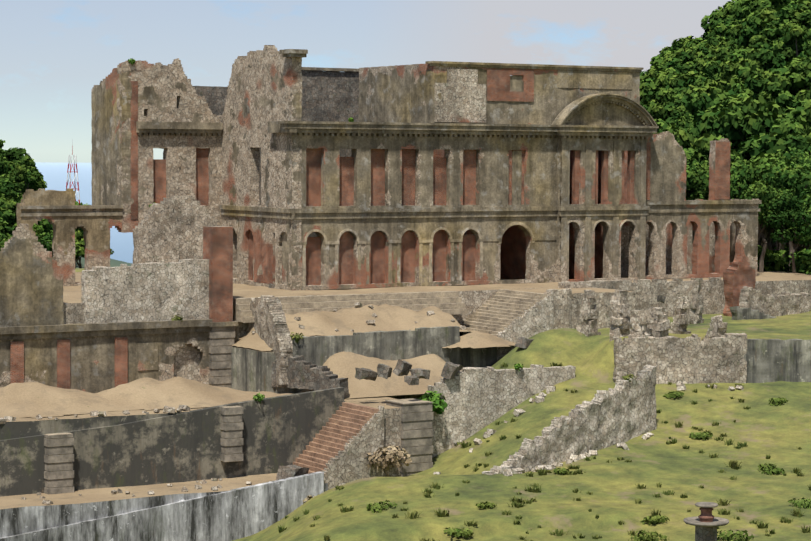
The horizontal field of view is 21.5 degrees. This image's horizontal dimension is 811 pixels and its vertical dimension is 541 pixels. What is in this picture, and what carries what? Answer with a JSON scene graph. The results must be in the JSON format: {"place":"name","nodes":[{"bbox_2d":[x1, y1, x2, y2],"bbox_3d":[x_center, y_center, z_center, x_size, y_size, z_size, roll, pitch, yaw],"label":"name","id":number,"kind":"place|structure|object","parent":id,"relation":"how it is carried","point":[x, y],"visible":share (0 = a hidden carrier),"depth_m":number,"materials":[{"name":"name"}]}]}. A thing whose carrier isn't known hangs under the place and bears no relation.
{"place":"outdoors","nodes":[
{"label":"outdoors","id":0,"kind":"place"},
{"bbox_2d":[0,224,63,326],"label":"ruin fragment","id":1,"kind":"object","parent":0,"point":[31,284],"visible":0.94,"depth_m":141.40,"materials":[{"name":"brown stone"}]},
{"bbox_2d":[32,223,43,233],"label":"plant","id":2,"kind":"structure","parent":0,"point":[36,227],"depth_m":147.44,"materials":[{"name":"green plant"}]},
{"bbox_2d":[91,64,131,212],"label":"wall","id":3,"kind":"structure","parent":0,"point":[108,147],"depth_m":165.77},
{"bbox_2d":[0,319,237,370],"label":"wall ledge","id":4,"kind":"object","parent":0,"point":[147,356],"depth_m":144.83,"materials":[{"name":"grey stone"}]},
{"bbox_2d":[44,326,433,493],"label":"stone pillars","id":5,"kind":"structure","parent":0,"point":[226,427],"depth_m":137.83,"materials":[{"name":"grey stone"}]},
{"bbox_2d":[271,355,348,394],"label":"staircase","id":6,"kind":"structure","parent":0,"point":[302,373],"depth_m":142.80,"materials":[{"name":"grey stone"}]},
{"bbox_2d":[0,0,734,162],"label":"sky","id":7,"kind":"structure","parent":0,"point":[53,53],"materials":[{"name":"blue"}]},
{"bbox_2d":[12,162,810,540],"bbox_3d":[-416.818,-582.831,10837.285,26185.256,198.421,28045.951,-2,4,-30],"label":"ground","id":8,"kind":"structure","parent":0,"point":[764,428],"depth_m":124.85,"materials":[{"name":"green plant"}]},
{"bbox_2d":[0,139,113,267],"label":"hill trees","id":9,"kind":"object","parent":8,"relation":"on","point":[20,174],"visible":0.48,"depth_m":373.00,"materials":[{"name":"green plant"}]},
{"bbox_2d":[66,139,79,202],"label":"radio mast","id":10,"kind":"object","parent":8,"relation":"on","point":[70,162],"visible":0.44,"depth_m":416.48,"materials":[{"name":"metal"}]},
{"bbox_2d":[10,226,232,388],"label":"brick pilasters","id":11,"kind":"object","parent":8,"relation":"on","point":[218,247],"visible":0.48,"depth_m":147.74,"materials":[{"name":"red brick"}]},
{"bbox_2d":[0,332,209,392],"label":"ruin","id":12,"kind":"object","parent":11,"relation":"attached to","point":[92,364],"visible":0.33,"depth_m":144.02,"materials":[{"name":"paint"}]},
{"bbox_2d":[81,259,208,323],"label":"ruin","id":13,"kind":"object","parent":11,"relation":"attached to","point":[151,291],"visible":1,"depth_m":145.82,"materials":[{"name":"grey stone"}]},
{"bbox_2d":[171,314,182,321],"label":"plant","id":14,"kind":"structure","parent":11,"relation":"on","point":[176,318],"depth_m":146.72,"materials":[{"name":"green plant"}]},
{"bbox_2d":[0,471,323,540],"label":"retaining wall","id":15,"kind":"structure","parent":8,"relation":"on","point":[238,513],"depth_m":130.33,"materials":[{"name":"grey concrete"}]},
{"bbox_2d":[0,473,327,537],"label":"terrace walk","id":16,"kind":"structure","parent":8,"relation":"on","point":[29,513],"depth_m":127.83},
{"bbox_2d":[0,387,343,496],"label":"retaining wall","id":17,"kind":"structure","parent":8,"relation":"on","point":[278,431],"depth_m":134.69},
{"bbox_2d":[253,393,264,402],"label":"plant","id":18,"kind":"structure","parent":17,"relation":"on","point":[259,397],"depth_m":137.26,"materials":[{"name":"green plant"}]},
{"bbox_2d":[0,396,394,439],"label":"dirt terrace","id":19,"kind":"structure","parent":8,"relation":"on","point":[23,427],"depth_m":131.52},
{"bbox_2d":[0,382,129,417],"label":"sand heap","id":20,"kind":"object","parent":19,"relation":"on","point":[27,399],"visible":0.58,"depth_m":134.66,"materials":[{"name":"beige sand"}]},
{"bbox_2d":[0,302,466,504],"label":"sand debris","id":21,"kind":"object","parent":19,"relation":"on","point":[168,409],"visible":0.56,"depth_m":133.67,"materials":[{"name":"stone"}]},
{"bbox_2d":[233,391,290,402],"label":"sand heap","id":22,"kind":"object","parent":19,"relation":"on","point":[248,397],"visible":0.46,"depth_m":140.56,"materials":[{"name":"beige sand"}]},
{"bbox_2d":[298,351,445,398],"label":"sand heap","id":23,"kind":"object","parent":19,"relation":"on","point":[343,364],"visible":0.58,"depth_m":145.63,"materials":[{"name":"beige sand"}]},
{"bbox_2d":[45,291,467,487],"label":"masonry","id":24,"kind":"object","parent":8,"relation":"on","point":[449,302],"visible":0.19,"depth_m":152.75,"materials":[{"name":"grey stone"}]},
{"bbox_2d":[303,495,314,503],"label":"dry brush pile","id":25,"kind":"object","parent":8,"relation":"on","point":[309,497],"visible":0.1,"depth_m":129.01,"materials":[{"name":"beige plant"}]},
{"bbox_2d":[293,402,378,473],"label":"stairs","id":26,"kind":"structure","parent":8,"relation":"on","point":[346,422],"depth_m":137.82,"materials":[{"name":"brick"}]},
{"bbox_2d":[322,406,383,489],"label":"stair flank","id":27,"kind":"object","parent":8,"relation":"on","point":[350,462],"visible":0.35,"depth_m":136.02,"materials":[{"name":"stone"}]},
{"bbox_2d":[231,346,496,392],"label":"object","id":28,"kind":"structure","parent":8,"relation":"on","point":[251,370],"depth_m":147.04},
{"bbox_2d":[246,295,292,386],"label":"ruin wall","id":29,"kind":"structure","parent":28,"relation":"on","point":[270,326],"depth_m":144.78,"materials":[{"name":"grey stone"}]},
{"bbox_2d":[232,304,468,350],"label":"sand heap","id":30,"kind":"object","parent":28,"relation":"on","point":[344,321],"visible":0.6,"depth_m":150.50,"materials":[{"name":"beige sand"}]},
{"bbox_2d":[442,330,515,347],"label":"sand heap","id":31,"kind":"object","parent":28,"relation":"on","point":[474,339],"visible":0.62,"depth_m":151.96,"materials":[{"name":"beige sand"}]},
{"bbox_2d":[274,326,459,398],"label":"wall","id":32,"kind":"structure","parent":8,"relation":"on","point":[382,345],"depth_m":148.49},
{"bbox_2d":[290,332,303,343],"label":"plant","id":33,"kind":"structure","parent":32,"relation":"on","point":[296,335],"depth_m":144.75,"materials":[{"name":"green plant"}]},
{"bbox_2d":[347,399,401,476],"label":"terrace stair top","id":34,"kind":"object","parent":8,"relation":"on","point":[392,421],"visible":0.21,"depth_m":137.69,"materials":[{"name":"stone"}]},
{"bbox_2d":[366,500,396,512],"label":"shrub","id":35,"kind":"object","parent":8,"relation":"on","point":[379,507],"visible":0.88,"depth_m":116.19,"materials":[{"name":"green plant"}]},
{"bbox_2d":[367,445,411,476],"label":"dry bush","id":36,"kind":"object","parent":8,"relation":"on","point":[391,456],"visible":0.88,"depth_m":136.20,"materials":[{"name":"beige plant"}]},
{"bbox_2d":[63,271,810,381],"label":"terrace","id":37,"kind":"structure","parent":8,"relation":"on","point":[187,356],"depth_m":159.46,"materials":[{"name":"stone"}]},
{"bbox_2d":[16,188,122,285],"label":"arcade","id":38,"kind":"object","parent":37,"relation":"on","point":[96,233],"visible":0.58,"depth_m":161.99,"materials":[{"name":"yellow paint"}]},
{"bbox_2d":[217,45,301,289],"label":"return wall","id":39,"kind":"structure","parent":37,"relation":"on","point":[265,86],"depth_m":162.09,"materials":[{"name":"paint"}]},
{"bbox_2d":[192,70,358,121],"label":"dark wall","id":40,"kind":"structure","parent":37,"relation":"on","point":[331,96],"depth_m":181.48,"materials":[{"name":"grey stone"}]},
{"bbox_2d":[259,148,351,236],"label":"interior cross wall","id":41,"kind":"structure","parent":37,"relation":"on","point":[345,152],"depth_m":167.87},
{"bbox_2d":[20,49,761,289],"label":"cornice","id":42,"kind":"structure","parent":37,"relation":"on","point":[595,77],"depth_m":168.00,"materials":[{"name":"stone"}]},
{"bbox_2d":[117,58,221,232],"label":"wing wall","id":43,"kind":"structure","parent":42,"relation":"attached to","point":[167,93],"depth_m":165.66,"materials":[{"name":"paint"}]},
{"bbox_2d":[128,58,135,64],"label":"plant","id":44,"kind":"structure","parent":43,"relation":"attached to","point":[131,60],"depth_m":163.67,"materials":[{"name":"green plant"}]},
{"bbox_2d":[133,195,216,263],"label":"ruined wall","id":45,"kind":"structure","parent":42,"relation":"attached to","point":[167,230],"depth_m":159.16,"materials":[{"name":"stone"}]},
{"bbox_2d":[358,64,441,122],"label":"attic","id":46,"kind":"object","parent":42,"relation":"attached to","point":[401,93],"visible":0.85,"depth_m":168.58,"materials":[{"name":"paint"}]},
{"bbox_2d":[302,219,636,285],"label":"arch surrounds","id":47,"kind":"object","parent":42,"relation":"attached to","point":[398,242],"visible":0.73,"depth_m":162.79,"materials":[{"name":"beige stone"}]},
{"bbox_2d":[567,103,642,125],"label":"arched pediment","id":48,"kind":"structure","parent":42,"relation":"on","point":[604,114],"depth_m":171.23,"materials":[{"name":"paint"}]},
{"bbox_2d":[286,133,556,286],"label":"facade","id":49,"kind":"structure","parent":37,"relation":"on","point":[492,173],"depth_m":164.08,"materials":[{"name":"paint"}]},
{"bbox_2d":[428,64,639,124],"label":"attic front","id":50,"kind":"object","parent":49,"relation":"on","point":[550,103],"visible":0.27,"depth_m":169.01,"materials":[{"name":"paint"}]},
{"bbox_2d":[434,69,485,122],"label":"exposed stone patch","id":51,"kind":"object","parent":50,"relation":"attached to","point":[460,100],"visible":1,"depth_m":165.24,"materials":[{"name":"stone"}]},
{"bbox_2d":[556,135,640,281],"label":"wall","id":52,"kind":"structure","parent":37,"relation":"on","point":[634,240],"depth_m":171.78,"materials":[{"name":"paint"}]},
{"bbox_2d":[645,131,757,278],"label":"ruined wing","id":53,"kind":"structure","parent":37,"relation":"on","point":[668,172],"depth_m":176.61,"materials":[{"name":"paint"}]},
{"bbox_2d":[729,199,757,268],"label":"wing end","id":54,"kind":"structure","parent":37,"relation":"on","point":[754,245],"depth_m":181.93,"materials":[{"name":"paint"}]},
{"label":"interior floor","id":55,"kind":"structure","parent":37,"relation":"on","visible":0},
{"bbox_2d":[130,69,730,284],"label":"brick wall panels","id":56,"kind":"object","parent":55,"relation":"on","point":[513,256],"visible":0.42,"depth_m":165.64,"materials":[{"name":"red brick"}]},
{"bbox_2d":[621,222,714,275],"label":"wing wall","id":57,"kind":"structure","parent":55,"relation":"on","point":[624,249],"depth_m":181.10,"materials":[{"name":"brick"}]},
{"bbox_2d":[444,527,473,537],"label":"shrub","id":58,"kind":"object","parent":8,"relation":"on","point":[466,532],"visible":0.92,"depth_m":111.71,"materials":[{"name":"green plant"}]},
{"bbox_2d":[268,283,666,479],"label":"fallen stones","id":59,"kind":"object","parent":8,"relation":"on","point":[450,370],"visible":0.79,"depth_m":139.23,"materials":[{"name":"grey stone"}]},
{"bbox_2d":[476,501,496,508],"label":"weed patch","id":60,"kind":"object","parent":8,"relation":"on","point":[482,505],"visible":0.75,"depth_m":115.90,"materials":[{"name":"green plant"}]},
{"bbox_2d":[427,364,575,457],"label":"wall","id":61,"kind":"structure","parent":8,"relation":"on","point":[477,399],"depth_m":142.32,"materials":[{"name":"grey stone"}]},
{"bbox_2d":[419,391,447,414],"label":"bush on pier","id":62,"kind":"object","parent":61,"relation":"attached to","point":[439,405],"visible":0.65,"depth_m":139.87,"materials":[{"name":"green plant"}]},
{"bbox_2d":[514,363,522,370],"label":"plant","id":63,"kind":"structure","parent":61,"relation":"on","point":[518,366],"depth_m":143.60,"materials":[{"name":"green plant"}]},
{"bbox_2d":[460,289,546,335],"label":"stairs","id":64,"kind":"structure","parent":8,"relation":"on","point":[499,311],"depth_m":157.16,"materials":[{"name":"stone"}]},
{"bbox_2d":[495,291,553,360],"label":"stair flank","id":65,"kind":"object","parent":8,"relation":"on","point":[536,318],"visible":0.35,"depth_m":154.90,"materials":[{"name":"grey stone"}]},
{"bbox_2d":[278,362,810,540],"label":"grass tufts","id":66,"kind":"object","parent":8,"relation":"on","point":[517,501],"visible":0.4,"depth_m":120.10,"materials":[{"name":"green plant"}]},
{"bbox_2d":[544,288,571,328],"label":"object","id":67,"kind":"object","parent":8,"relation":"on","point":[562,312],"visible":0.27,"depth_m":156.42,"materials":[{"name":"stone"}]},
{"bbox_2d":[553,468,568,474],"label":"weed patch","id":68,"kind":"object","parent":8,"relation":"on","point":[559,471],"visible":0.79,"depth_m":124.20,"materials":[{"name":"green plant"}]},
{"bbox_2d":[482,365,656,474],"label":"wall","id":69,"kind":"structure","parent":8,"relation":"on","point":[623,411],"depth_m":131.67,"materials":[{"name":"grey stone"}]},
{"bbox_2d":[622,374,635,381],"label":"plant","id":70,"kind":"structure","parent":69,"relation":"on","point":[627,376],"depth_m":134.43,"materials":[{"name":"green plant"}]},
{"bbox_2d":[507,288,634,328],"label":"terrace landing","id":71,"kind":"object","parent":8,"relation":"on","point":[602,296],"visible":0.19,"depth_m":158.58,"materials":[{"name":"stone"}]},
{"bbox_2d":[433,381,743,475],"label":"stones","id":72,"kind":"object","parent":8,"relation":"on","point":[680,385],"depth_m":134.88,"materials":[{"name":"grey stone"}]},
{"bbox_2d":[628,530,669,540],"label":"bush","id":73,"kind":"object","parent":8,"relation":"on","point":[640,535],"visible":0.98,"depth_m":110.42,"materials":[{"name":"green plant"}]},
{"bbox_2d":[576,285,727,341],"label":"ruined piers","id":74,"kind":"structure","parent":8,"relation":"on","point":[654,322],"depth_m":148.66,"materials":[{"name":"stone"}]},
{"bbox_2d":[640,515,669,524],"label":"bush","id":75,"kind":"object","parent":8,"relation":"on","point":[656,519],"visible":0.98,"depth_m":113.82,"materials":[{"name":"green plant"}]},
{"bbox_2d":[558,277,755,316],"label":"stone wall","id":76,"kind":"structure","parent":8,"relation":"on","point":[647,292],"depth_m":168.45,"materials":[{"name":"stone"}]},
{"bbox_2d":[663,391,683,398],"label":"weed patch","id":77,"kind":"object","parent":8,"relation":"on","point":[673,394],"visible":0.96,"depth_m":142.26,"materials":[{"name":"green plant"}]},
{"bbox_2d":[612,332,746,383],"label":"wall","id":78,"kind":"structure","parent":8,"relation":"on","point":[694,359],"depth_m":145.42,"materials":[{"name":"stone"}]},
{"bbox_2d":[689,431,712,439],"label":"weed patch","id":79,"kind":"object","parent":8,"relation":"on","point":[699,435],"visible":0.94,"depth_m":134.18,"materials":[{"name":"green plant"}]},
{"bbox_2d":[683,502,728,540],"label":"stone pedestal","id":80,"kind":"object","parent":8,"relation":"on","point":[706,523],"depth_m":78.12,"materials":[{"name":"stone"}]},
{"bbox_2d":[639,0,810,272],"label":"hill trees","id":81,"kind":"object","parent":8,"relation":"on","point":[737,73],"visible":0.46,"depth_m":289.30,"materials":[{"name":"green plant"}]},
{"bbox_2d":[717,529,753,540],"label":"bush","id":82,"kind":"object","parent":8,"relation":"on","point":[738,535],"visible":0.94,"depth_m":109.41,"materials":[{"name":"green plant"}]},
{"bbox_2d":[723,255,755,316],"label":"brick pillar","id":83,"kind":"structure","parent":8,"relation":"on","point":[739,273],"depth_m":169.14,"materials":[{"name":"brick"}]},
{"bbox_2d":[757,245,773,268],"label":"undergrowth","id":84,"kind":"object","parent":8,"relation":"on","point":[768,259],"visible":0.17,"depth_m":188.43,"materials":[{"name":"green plant"}]},
{"bbox_2d":[758,463,784,474],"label":"bush","id":85,"kind":"object","parent":8,"relation":"on","point":[770,470],"visible":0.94,"depth_m":126.16,"materials":[{"name":"green plant"}]},
{"bbox_2d":[757,253,789,271],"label":"undergrowth","id":86,"kind":"object","parent":8,"relation":"on","point":[778,263],"visible":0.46,"depth_m":189.00,"materials":[{"name":"green plant"}]},
{"bbox_2d":[739,286,810,316],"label":"ruin walls","id":87,"kind":"structure","parent":8,"relation":"on","point":[786,303],"depth_m":168.88,"materials":[{"name":"grey stone"}]},
{"bbox_2d":[744,339,810,382],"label":"wall","id":88,"kind":"structure","parent":8,"relation":"on","point":[774,360],"depth_m":145.96,"materials":[{"name":"grey concrete"}]},
{"bbox_2d":[768,397,788,405],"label":"weed patch","id":89,"kind":"object","parent":8,"relation":"on","point":[779,401],"visible":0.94,"depth_m":140.82,"materials":[{"name":"green plant"}]},
{"bbox_2d":[767,249,799,271],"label":"undergrowth","id":90,"kind":"object","parent":8,"relation":"on","point":[780,252],"visible":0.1,"depth_m":191.19,"materials":[{"name":"green plant"}]},
{"bbox_2d":[773,244,803,256],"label":"undergrowth","id":91,"kind":"object","parent":8,"relation":"on","point":[786,247],"visible":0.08,"depth_m":204.88,"materials":[{"name":"green plant"}]},
{"bbox_2d":[787,249,810,266],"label":"undergrowth","id":92,"kind":"object","parent":8,"relation":"on","point":[806,252],"visible":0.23,"depth_m":190.91,"materials":[{"name":"green plant"}]},
{"bbox_2d":[788,498,810,508],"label":"weed patch","id":93,"kind":"object","parent":8,"relation":"on","point":[802,504],"visible":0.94,"depth_m":116.80,"materials":[{"name":"green plant"}]},
{"bbox_2d":[789,253,810,273],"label":"undergrowth","id":94,"kind":"object","parent":8,"relation":"on","point":[802,265],"visible":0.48,"depth_m":187.47,"materials":[{"name":"green plant"}]},
{"bbox_2d":[804,265,810,273],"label":"undergrowth","id":95,"kind":"object","parent":8,"relation":"on","point":[809,270],"visible":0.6,"depth_m":184.71,"materials":[{"name":"green plant"}]},
{"bbox_2d":[730,306,775,319],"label":"stone wall","id":96,"kind":"structure","parent":0,"point":[737,313],"depth_m":165.65,"materials":[{"name":"grey stone"}]},
{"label":"terrace sand","id":97,"kind":"object","parent":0,"visible":0},
{"bbox_2d":[94,376,253,411],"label":"sand heap","id":98,"kind":"object","parent":97,"relation":"on","point":[146,393],"visible":0.65,"depth_m":138.60,"materials":[{"name":"beige sand"}]}
]}

